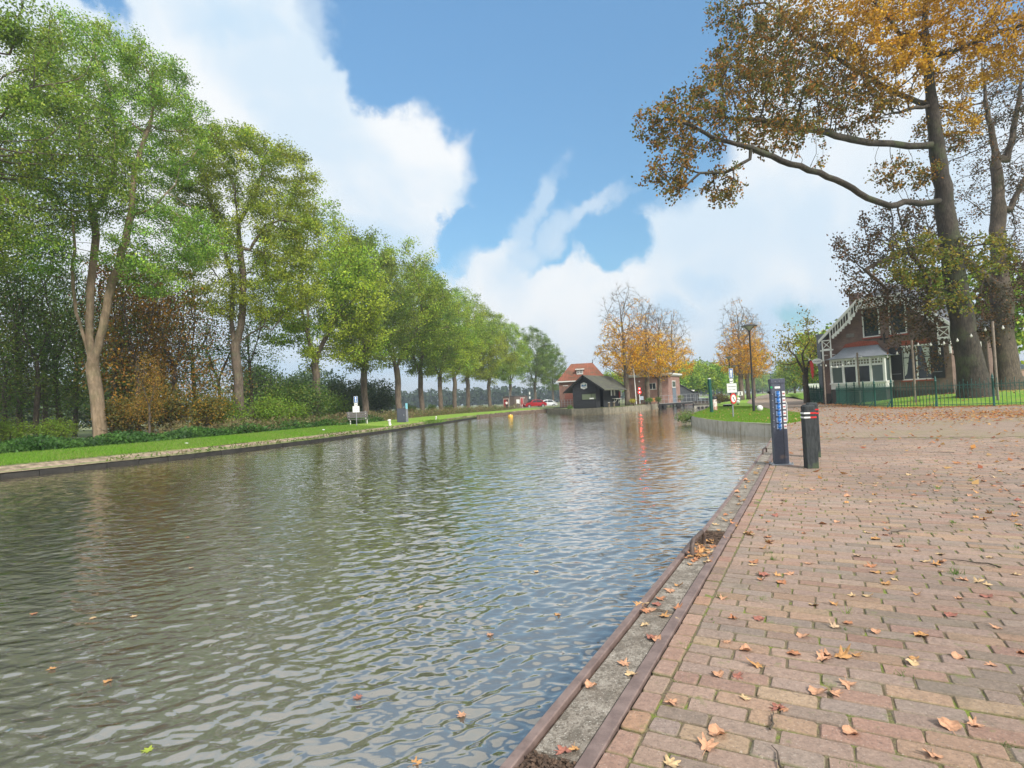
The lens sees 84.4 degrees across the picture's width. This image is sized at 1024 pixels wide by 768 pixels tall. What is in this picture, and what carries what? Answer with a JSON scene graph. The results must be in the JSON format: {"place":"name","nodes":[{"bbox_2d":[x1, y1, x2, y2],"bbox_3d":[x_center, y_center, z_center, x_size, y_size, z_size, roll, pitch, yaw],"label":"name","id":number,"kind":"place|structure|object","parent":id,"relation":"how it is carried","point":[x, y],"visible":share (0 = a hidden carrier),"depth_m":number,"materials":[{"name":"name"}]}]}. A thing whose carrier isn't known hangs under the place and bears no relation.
{"place":"outdoors","nodes":[
{"label":"outdoors","id":0,"kind":"place"},
{"bbox_2d":[0,390,802,472],"bbox_3d":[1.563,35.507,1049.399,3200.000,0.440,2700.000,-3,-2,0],"label":"ground","id":1,"kind":"structure","parent":0,"point":[85,433],"depth_m":29.40,"materials":[{"name":"green plant"}]},
{"bbox_2d":[0,416,41,442],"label":"bush","id":2,"kind":"object","parent":1,"relation":"on","point":[9,430],"visible":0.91,"depth_m":31.29,"materials":[{"name":"green plant"}]},
{"bbox_2d":[0,227,41,358],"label":"woodland tree","id":3,"kind":"object","parent":1,"relation":"on","point":[6,306],"visible":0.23,"depth_m":36.11,"materials":[{"name":"green plant"}]},
{"bbox_2d":[0,273,49,440],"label":"woodland tree","id":4,"kind":"object","parent":1,"relation":"on","point":[4,381],"visible":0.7,"depth_m":34.19,"materials":[{"name":"green plant"}]},
{"bbox_2d":[0,375,60,429],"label":"bush","id":5,"kind":"object","parent":1,"relation":"on","point":[29,415],"visible":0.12,"depth_m":62.52,"materials":[{"name":"green plant"}]},
{"bbox_2d":[0,206,82,437],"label":"woodland tree","id":6,"kind":"object","parent":1,"relation":"on","point":[57,323],"visible":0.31,"depth_m":36.19,"materials":[{"name":"green plant"}]},
{"bbox_2d":[1,250,84,429],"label":"woodland tree","id":7,"kind":"object","parent":1,"relation":"on","point":[43,416],"visible":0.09,"depth_m":44.02,"materials":[{"name":"green plant"}]},
{"bbox_2d":[0,253,89,440],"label":"woodland tree","id":8,"kind":"object","parent":1,"relation":"on","point":[37,384],"visible":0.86,"depth_m":34.44,"materials":[{"name":"green plant"}]},
{"bbox_2d":[30,415,81,437],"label":"bush","id":9,"kind":"object","parent":1,"relation":"on","point":[53,429],"visible":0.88,"depth_m":32.72,"materials":[{"name":"green plant"}]},
{"bbox_2d":[1,246,112,437],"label":"woodland tree","id":10,"kind":"object","parent":1,"relation":"on","point":[64,342],"visible":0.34,"depth_m":36.87,"materials":[{"name":"green plant"}]},
{"bbox_2d":[27,374,106,431],"bbox_3d":[-47.926,1.671,62.033,8.309,7.417,10.180,-2,-2,-15],"label":"bush","id":11,"kind":"object","parent":1,"relation":"on","point":[86,423],"visible":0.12,"depth_m":60.77,"materials":[{"name":"green plant"}]},
{"bbox_2d":[32,270,111,436],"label":"woodland tree","id":12,"kind":"object","parent":1,"relation":"on","point":[75,416],"visible":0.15,"depth_m":41.05,"materials":[{"name":"green plant"}]},
{"bbox_2d":[0,0,173,280],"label":"tree","id":13,"kind":"object","parent":1,"relation":"on","point":[13,34],"visible":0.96,"depth_m":27.58,"materials":[{"name":"green plant"}]},
{"bbox_2d":[54,260,162,432],"bbox_3d":[-25.110,-2.246,35.344,5.577,11.731,5.277,-1,-3,-43],"label":"woodland tree","id":14,"kind":"object","parent":1,"relation":"on","point":[108,354],"visible":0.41,"depth_m":34.82,"materials":[{"name":"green plant"}]},
{"bbox_2d":[68,247,149,430],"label":"tree","id":15,"kind":"object","parent":1,"relation":"on","point":[112,300],"visible":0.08,"depth_m":41.77,"materials":[{"name":"green plant"}]},
{"bbox_2d":[0,0,234,436],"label":"ash tree","id":16,"kind":"object","parent":1,"relation":"on","point":[154,98],"visible":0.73,"depth_m":31.45,"materials":[{"name":"green plant"}]},
{"bbox_2d":[85,391,159,435],"bbox_3d":[-22.925,1.821,33.284,3.761,2.908,4.046,-3,-2,0],"label":"bush","id":17,"kind":"object","parent":1,"relation":"on","point":[116,418],"visible":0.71,"depth_m":32.85,"materials":[{"name":"green plant"}]},
{"bbox_2d":[68,230,184,433],"bbox_3d":[-23.577,-2.875,35.179,6.485,12.961,6.468,-1,-2,-36],"label":"woodland tree","id":18,"kind":"object","parent":1,"relation":"on","point":[137,363],"visible":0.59,"depth_m":34.80,"materials":[{"name":"brown plant"}]},
{"bbox_2d":[68,264,184,431],"bbox_3d":[-25.235,-2.474,36.976,6.204,12.398,6.187,-3,-2,0],"label":"woodland tree","id":19,"kind":"object","parent":1,"relation":"on","point":[118,317],"visible":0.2,"depth_m":36.30,"materials":[{"name":"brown plant"}]},
{"bbox_2d":[123,349,171,433],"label":"woodland tree","id":20,"kind":"object","parent":1,"relation":"on","point":[148,405],"visible":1,"depth_m":31.16,"materials":[{"name":"orange plant"}]},
{"bbox_2d":[102,273,198,431],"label":"woodland tree","id":21,"kind":"object","parent":1,"relation":"on","point":[168,340],"visible":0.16,"depth_m":37.79,"materials":[{"name":"brown plant"}]},
{"bbox_2d":[119,245,207,429],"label":"woodland tree","id":22,"kind":"object","parent":1,"relation":"on","point":[172,348],"visible":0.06,"depth_m":45.28,"materials":[{"name":"green plant"}]},
{"bbox_2d":[124,376,210,431],"bbox_3d":[-21.302,1.400,34.758,4.806,3.716,5.170,-3,-2,27],"label":"bush","id":23,"kind":"object","parent":1,"relation":"on","point":[172,409],"visible":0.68,"depth_m":34.30,"materials":[{"name":"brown plant"}]},
{"bbox_2d":[117,253,225,420],"bbox_3d":[-21.884,-2.640,36.412,6.204,12.398,6.186,-4,-2,34],"label":"woodland tree","id":24,"kind":"object","parent":1,"relation":"on","point":[173,367],"visible":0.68,"depth_m":36.39,"materials":[{"name":"brown plant"}]},
{"bbox_2d":[0,414,384,453],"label":"nettle cover","id":25,"kind":"object","parent":1,"relation":"on","point":[30,444],"visible":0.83,"depth_m":25.20,"materials":[{"name":"green plant"}]},
{"bbox_2d":[156,269,230,423],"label":"woodland tree","id":26,"kind":"object","parent":1,"relation":"on","point":[205,355],"visible":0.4,"depth_m":39.79,"materials":[{"name":"brown plant"}]},
{"bbox_2d":[174,385,246,427],"bbox_3d":[-19.609,1.621,36.488,4.495,3.231,4.179,-3,-2,6],"label":"bush","id":27,"kind":"object","parent":1,"relation":"on","point":[215,407],"visible":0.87,"depth_m":36.05,"materials":[{"name":"brown plant"}]},
{"bbox_2d":[183,296,257,403],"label":"woodland tree","id":28,"kind":"object","parent":1,"relation":"on","point":[226,361],"visible":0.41,"depth_m":41.90,"materials":[{"name":"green plant"}]},
{"bbox_2d":[197,395,253,425],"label":"bush","id":29,"kind":"object","parent":1,"relation":"on","point":[234,412],"visible":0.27,"depth_m":38.29,"materials":[{"name":"green plant"}]},
{"bbox_2d":[0,417,476,477],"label":"bank revetment","id":30,"kind":"object","parent":1,"relation":"on","point":[50,470],"visible":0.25,"depth_m":21.27,"materials":[{"name":"grey concrete"}]},
{"bbox_2d":[149,115,332,421],"bbox_3d":[-18.614,-8.033,39.734,12.854,23.064,7.678,-3,-2,0],"label":"ash tree","id":31,"kind":"object","parent":1,"relation":"on","point":[248,139],"visible":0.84,"depth_m":38.80,"materials":[{"name":"green plant"}]},
{"bbox_2d":[213,278,293,419],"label":"woodland tree","id":32,"kind":"object","parent":1,"relation":"on","point":[252,355],"visible":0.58,"depth_m":43.29,"materials":[{"name":"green plant"}]},
{"bbox_2d":[221,359,291,422],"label":"bush","id":33,"kind":"object","parent":1,"relation":"on","point":[254,387],"visible":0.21,"depth_m":69.08,"materials":[{"name":"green plant"}]},
{"bbox_2d":[238,387,296,424],"bbox_3d":[-17.464,1.720,40.089,4.035,3.101,4.172,-3,-2,19],"label":"bush","id":34,"kind":"object","parent":1,"relation":"on","point":[269,408],"visible":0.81,"depth_m":39.52,"materials":[{"name":"green plant"}]},
{"bbox_2d":[5,408,535,468],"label":"grass verge","id":35,"kind":"object","parent":1,"relation":"on","point":[410,420],"depth_m":47.10,"materials":[{"name":"green plant"}]},
{"bbox_2d":[0,425,384,465],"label":"verge grass","id":36,"kind":"structure","parent":35,"relation":"on","point":[57,454],"depth_m":22.43,"materials":[{"name":"green plant"}]},
{"bbox_2d":[0,409,543,472],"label":"soil edge","id":37,"kind":"object","parent":1,"relation":"on","point":[34,465],"visible":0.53,"depth_m":19.84,"materials":[{"name":"brown soil"}]},
{"bbox_2d":[106,410,531,460],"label":"bank weeds","id":38,"kind":"object","parent":37,"relation":"on","point":[279,441],"visible":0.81,"depth_m":27.41,"materials":[{"name":"green plant"}]},
{"bbox_2d":[245,376,320,417],"bbox_3d":[-18.020,1.351,43.695,5.541,4.112,6.358,-3,-2,6],"label":"bush","id":39,"kind":"object","parent":1,"relation":"on","point":[281,389],"visible":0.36,"depth_m":43.03,"materials":[{"name":"green plant"}]},
{"bbox_2d":[274,398,312,420],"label":"bush","id":40,"kind":"object","parent":1,"relation":"on","point":[295,411],"visible":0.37,"depth_m":41.84,"materials":[{"name":"green plant"}]},
{"bbox_2d":[269,375,339,417],"bbox_3d":[-16.725,1.342,45.160,5.541,4.112,6.358,-1,-2,-41],"label":"bush","id":41,"kind":"object","parent":1,"relation":"on","point":[314,401],"visible":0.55,"depth_m":44.39,"materials":[{"name":"green plant"}]},
{"bbox_2d":[285,365,352,413],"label":"bush","id":42,"kind":"object","parent":1,"relation":"on","point":[309,376],"visible":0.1,"depth_m":73.97,"materials":[{"name":"green plant"}]},
{"bbox_2d":[246,186,403,416],"bbox_3d":[-15.846,-6.420,47.563,13.235,20.304,11.583,-2,-2,-16],"label":"tree","id":43,"kind":"object","parent":1,"relation":"on","point":[340,293],"visible":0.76,"depth_m":46.60,"materials":[{"name":"green plant"}]},
{"bbox_2d":[135,402,521,433],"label":"rough grass","id":44,"kind":"structure","parent":1,"relation":"on","point":[388,415],"depth_m":45.31,"materials":[{"name":"green plant"}]},
{"bbox_2d":[311,393,353,416],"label":"bush","id":45,"kind":"object","parent":1,"relation":"on","point":[341,405],"visible":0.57,"depth_m":59.41,"materials":[{"name":"green plant"}]},
{"bbox_2d":[321,376,375,415],"bbox_3d":[-18.480,1.594,64.036,5.665,5.057,6.941,-3,-2,0],"label":"bush","id":46,"kind":"object","parent":1,"relation":"on","point":[338,387],"visible":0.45,"depth_m":62.73,"materials":[{"name":"green plant"}]},
{"bbox_2d":[306,223,423,413],"bbox_3d":[-14.686,-5.778,56.171,11.204,19.450,11.832,-4,-2,35],"label":"tree","id":47,"kind":"object","parent":1,"relation":"on","point":[387,266],"visible":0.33,"depth_m":54.99,"materials":[{"name":"green plant"}]},
{"bbox_2d":[351,375,403,413],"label":"bush","id":48,"kind":"object","parent":1,"relation":"on","point":[383,400],"visible":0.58,"depth_m":69.13,"materials":[{"name":"green plant"}]},
{"bbox_2d":[329,234,460,409],"bbox_3d":[-12.987,-6.255,63.823,14.960,20.888,13.662,-3,-2,8],"label":"tree","id":49,"kind":"object","parent":1,"relation":"on","point":[425,295],"visible":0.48,"depth_m":62.46,"materials":[{"name":"green plant"}]},
{"bbox_2d":[378,258,465,410],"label":"tree","id":50,"kind":"object","parent":1,"relation":"on","point":[414,365],"visible":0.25,"depth_m":70.85,"materials":[{"name":"green plant"}]},
{"bbox_2d":[415,277,483,409],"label":"tree","id":51,"kind":"object","parent":1,"relation":"on","point":[458,352],"visible":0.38,"depth_m":77.81,"materials":[{"name":"green plant"}]},
{"bbox_2d":[418,288,497,408],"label":"tree","id":52,"kind":"object","parent":1,"relation":"on","point":[481,332],"visible":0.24,"depth_m":87.77,"materials":[{"name":"green plant"}]},
{"bbox_2d":[443,286,508,407],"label":"tree","id":53,"kind":"object","parent":1,"relation":"on","point":[492,352],"visible":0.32,"depth_m":96.68,"materials":[{"name":"green plant"}]},
{"bbox_2d":[464,303,526,405],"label":"tree","id":54,"kind":"object","parent":1,"relation":"on","point":[509,358],"visible":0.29,"depth_m":106.40,"materials":[{"name":"green plant"}]},
{"bbox_2d":[487,321,533,395],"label":"tree","id":55,"kind":"object","parent":1,"relation":"on","point":[503,376],"visible":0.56,"depth_m":116.38,"materials":[{"name":"green plant"}]},
{"bbox_2d":[502,395,527,407],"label":"toilet block","id":56,"kind":"structure","parent":1,"relation":"on","point":[515,400],"depth_m":100.37,"materials":[{"name":"white paint"}]},
{"bbox_2d":[27,361,1023,422],"bbox_3d":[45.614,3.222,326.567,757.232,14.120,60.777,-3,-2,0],"label":"wood","id":57,"kind":"object","parent":1,"relation":"on","point":[478,395],"visible":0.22,"depth_m":334.24,"materials":[{"name":"green plant"}]},
{"bbox_2d":[513,325,557,399],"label":"tree","id":58,"kind":"object","parent":1,"relation":"on","point":[548,355],"visible":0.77,"depth_m":126.74,"materials":[{"name":"green plant"}]},
{"bbox_2d":[536,343,568,400],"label":"tree","id":59,"kind":"object","parent":1,"relation":"on","point":[554,377],"visible":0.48,"depth_m":136.77,"materials":[{"name":"green plant"}]},
{"bbox_2d":[556,359,603,406],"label":"brick barn","id":60,"kind":"structure","parent":1,"relation":"on","point":[571,375],"depth_m":76.22,"materials":[{"name":"red tile"}]},
{"bbox_2d":[563,375,629,408],"bbox_3d":[10.119,0.839,65.272,4.948,3.667,8.545,-4,-2,33],"label":"black hut","id":61,"kind":"object","parent":1,"relation":"on","point":[591,391],"visible":0.93,"depth_m":62.68,"materials":[{"name":"wood"}]},
{"bbox_2d":[547,403,668,413],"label":"lock quay wall","id":62,"kind":"structure","parent":1,"relation":"on","point":[605,410],"depth_m":60.70,"materials":[{"name":"grey concrete"}]},
{"bbox_2d":[619,295,675,403],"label":"lime tree","id":63,"kind":"object","parent":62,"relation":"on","point":[647,371],"visible":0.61,"depth_m":69.71,"materials":[{"name":"orange plant"}]},
{"bbox_2d":[635,303,686,403],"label":"lime tree","id":64,"kind":"object","parent":62,"relation":"on","point":[659,381],"visible":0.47,"depth_m":72.57,"materials":[{"name":"orange plant"}]},
{"bbox_2d":[592,284,659,405],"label":"lime tree","id":65,"kind":"object","parent":1,"relation":"on","point":[625,367],"visible":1,"depth_m":65.77,"materials":[{"name":"orange plant"}]},
{"bbox_2d":[629,372,681,403],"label":"pump house","id":66,"kind":"structure","parent":1,"relation":"on","point":[671,387],"depth_m":75.66,"materials":[{"name":"brick"}]},
{"bbox_2d":[653,308,696,380],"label":"lime tree","id":67,"kind":"object","parent":1,"relation":"on","point":[683,353],"visible":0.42,"depth_m":83.66,"materials":[{"name":"orange plant"}]},
{"bbox_2d":[680,384,696,401],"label":"grey roofed shed","id":68,"kind":"structure","parent":1,"relation":"on","point":[685,391],"depth_m":87.82,"materials":[{"name":"stone"}]},
{"bbox_2d":[675,360,706,390],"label":"round tree","id":69,"kind":"object","parent":1,"relation":"on","point":[696,379],"visible":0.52,"depth_m":122.61,"materials":[{"name":"green plant"}]},
{"bbox_2d":[696,360,735,393],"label":"round tree","id":70,"kind":"object","parent":1,"relation":"on","point":[714,373],"visible":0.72,"depth_m":127.95,"materials":[{"name":"green plant"}]},
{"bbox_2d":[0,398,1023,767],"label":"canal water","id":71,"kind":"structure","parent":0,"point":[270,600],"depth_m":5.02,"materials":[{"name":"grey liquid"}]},
{"bbox_2d":[477,409,546,417],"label":"pile wall","id":72,"kind":"structure","parent":71,"relation":"in","point":[506,413],"depth_m":70.91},
{"bbox_2d":[658,393,699,408],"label":"lock footbridge","id":73,"kind":"object","parent":71,"relation":"in","point":[664,405],"visible":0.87,"depth_m":68.55,"materials":[{"name":"black paint"}]},
{"bbox_2d":[0,0,1023,407],"label":"sky","id":74,"kind":"structure","parent":0,"point":[495,135],"materials":[{"name":"blue"}]},
{"bbox_2d":[691,406,800,422],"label":"short grass","id":75,"kind":"structure","parent":0,"point":[742,412],"depth_m":26.34,"materials":[{"name":"green plant"}]},
{"bbox_2d":[696,393,799,423],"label":"grass bank ground","id":76,"kind":"structure","parent":0,"point":[743,402],"depth_m":66.08,"materials":[{"name":"green plant"}]},
{"bbox_2d":[691,416,771,436],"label":"concrete embankment","id":77,"kind":"structure","parent":76,"relation":"on","point":[750,429],"depth_m":21.11,"materials":[{"name":"grey concrete"}]},
{"bbox_2d":[711,297,766,399],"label":"lime tree","id":78,"kind":"object","parent":76,"relation":"on","point":[741,362],"visible":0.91,"depth_m":79.69,"materials":[{"name":"orange plant"}]},
{"bbox_2d":[720,309,772,398],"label":"lime tree","id":79,"kind":"object","parent":76,"relation":"on","point":[747,383],"visible":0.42,"depth_m":85.71,"materials":[{"name":"orange plant"}]},
{"bbox_2d":[741,324,756,410],"bbox_3d":[13.109,-0.828,30.925,0.860,4.920,0.860,-3,-2,0],"label":"street lamp","id":80,"kind":"object","parent":76,"relation":"on","point":[748,327],"visible":0.94,"depth_m":30.86,"materials":[{"name":"black metal"}]},
{"bbox_2d":[775,356,808,392],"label":"round tree","id":81,"kind":"object","parent":76,"relation":"on","point":[788,377],"visible":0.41,"depth_m":119.72,"materials":[{"name":"green plant"}]},
{"bbox_2d":[596,427,1023,767],"bbox_3d":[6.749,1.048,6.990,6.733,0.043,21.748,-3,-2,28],"label":"brick paving","id":82,"kind":"structure","parent":0,"point":[802,714],"depth_m":2.62,"materials":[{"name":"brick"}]},
{"bbox_2d":[767,378,793,465],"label":"electricity pillar","id":83,"kind":"structure","parent":82,"relation":"on","point":[778,418],"depth_m":8.38,"materials":[{"name":"metal"}]},
{"bbox_2d":[800,405,818,468],"bbox_3d":[4.175,0.745,7.926,0.162,0.905,0.159,-3,-2,10],"label":"bollard","id":84,"kind":"object","parent":82,"relation":"on","point":[808,416],"visible":0.97,"depth_m":7.86,"materials":[{"name":"black plastic"}]},
{"bbox_2d":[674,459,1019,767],"bbox_3d":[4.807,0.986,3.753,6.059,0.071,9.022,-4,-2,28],"label":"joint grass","id":85,"kind":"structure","parent":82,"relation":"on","point":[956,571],"depth_m":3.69,"materials":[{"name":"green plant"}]},
{"bbox_2d":[936,717,961,735],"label":"fallen leaf","id":86,"kind":"object","parent":82,"relation":"on","point":[953,725],"visible":1,"depth_m":1.81,"materials":[{"name":"beige plant"}]},
{"bbox_2d":[747,394,1023,437],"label":"paved square","id":87,"kind":"structure","parent":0,"point":[967,429],"depth_m":16.00,"materials":[{"name":"brown brick"}]},
{"bbox_2d":[732,314,774,397],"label":"lime tree","id":88,"kind":"object","parent":87,"relation":"on","point":[770,363],"visible":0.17,"depth_m":95.49,"materials":[{"name":"orange plant"}]},
{"bbox_2d":[764,304,826,402],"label":"oak tree","id":89,"kind":"object","parent":87,"relation":"on","point":[804,376],"visible":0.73,"depth_m":46.80,"materials":[{"name":"green plant"}]},
{"bbox_2d":[706,389,1023,483],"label":"leaf litter","id":90,"kind":"object","parent":87,"relation":"on","point":[980,413],"visible":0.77,"depth_m":19.35,"materials":[{"name":"brown plant"}]},
{"bbox_2d":[786,390,1023,407],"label":"lawn ground","id":91,"kind":"structure","parent":0,"point":[977,401],"depth_m":28.57,"materials":[{"name":"green plant"}]},
{"bbox_2d":[791,319,836,380],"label":"round tree","id":92,"kind":"object","parent":91,"relation":"on","point":[808,347],"visible":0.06,"depth_m":75.56,"materials":[{"name":"green plant"}]},
{"bbox_2d":[629,0,1023,397],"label":"oak tree","id":93,"kind":"object","parent":91,"relation":"on","point":[970,363],"visible":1,"depth_m":27.90,"materials":[{"name":"orange plant"}]},
{"bbox_2d":[816,283,993,403],"bbox_3d":[27.362,-2.744,40.174,10.573,8.105,10.707,-1,-2,-33],"label":"brick villa","id":94,"kind":"object","parent":91,"relation":"on","point":[844,338],"visible":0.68,"depth_m":37.07,"materials":[{"name":"brick"}]},
{"bbox_2d":[827,344,893,388],"bbox_3d":[23.278,-1.139,37.885,1.170,2.847,3.904,-1,-2,-33],"label":"bay window","id":95,"kind":"structure","parent":94,"relation":"in","point":[878,370],"depth_m":37.54,"materials":[{"name":"white paint"}]},
{"bbox_2d":[861,306,881,339],"bbox_3d":[23.943,-4.097,37.725,0.118,2.137,1.172,-1,-2,-33],"label":"window","id":96,"kind":"structure","parent":94,"relation":"in","point":[875,334],"depth_m":37.77,"materials":[{"name":"glass"}]},
{"bbox_2d":[888,302,908,336],"bbox_3d":[24.813,-4.179,36.386,0.118,2.137,1.121,-1,-2,-33],"label":"window","id":97,"kind":"structure","parent":94,"relation":"in","point":[902,331],"depth_m":36.38,"materials":[{"name":"glass"}]},
{"bbox_2d":[901,344,933,381],"bbox_3d":[25.446,-1.316,35.510,0.118,2.305,1.806,-1,-2,-33],"label":"window","id":98,"kind":"structure","parent":94,"relation":"in","point":[907,368],"depth_m":35.50,"materials":[{"name":"white paint"}]},
{"bbox_2d":[803,374,1023,407],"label":"iron fence","id":99,"kind":"object","parent":91,"relation":"on","point":[816,394],"visible":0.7,"depth_m":28.93,"materials":[{"name":"green metal"}]},
{"bbox_2d":[826,44,1023,390],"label":"copper beech","id":100,"kind":"object","parent":91,"relation":"on","point":[1001,296],"visible":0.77,"depth_m":34.77,"materials":[{"name":"brown plant"}]},
{"bbox_2d":[885,247,1023,363],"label":"round tree","id":101,"kind":"object","parent":91,"relation":"on","point":[1019,334],"visible":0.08,"depth_m":40.69,"materials":[{"name":"green plant"}]},
{"bbox_2d":[991,321,999,399],"bbox_3d":[23.030,-0.894,26.910,0.102,4.200,0.102,-2,-2,-22],"label":"light pole","id":102,"kind":"object","parent":91,"relation":"on","point":[994,352],"visible":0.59,"depth_m":26.89,"materials":[{"name":"grey metal"}]},
{"bbox_2d":[801,324,1023,367],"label":"string lights","id":103,"kind":"object","parent":102,"relation":"attached to","point":[957,340],"visible":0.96,"depth_m":29.80,"materials":[{"name":"black paint"}]},
{"label":"quay bed","id":104,"kind":"structure","parent":0,"visible":0},
{"bbox_2d":[499,437,772,767],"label":"quay edge","id":105,"kind":"object","parent":104,"relation":"on","point":[589,721],"visible":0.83,"depth_m":2.32,"materials":[{"name":"concrete"}]},
{"bbox_2d":[690,530,705,556],"bbox_3d":[1.319,1.133,4.005,0.032,0.143,0.377,-4,-2,31],"label":"mooring hoop","id":106,"kind":"object","parent":105,"relation":"on","point":[701,533],"visible":0.68,"depth_m":3.93,"materials":[{"name":"grey metal"}]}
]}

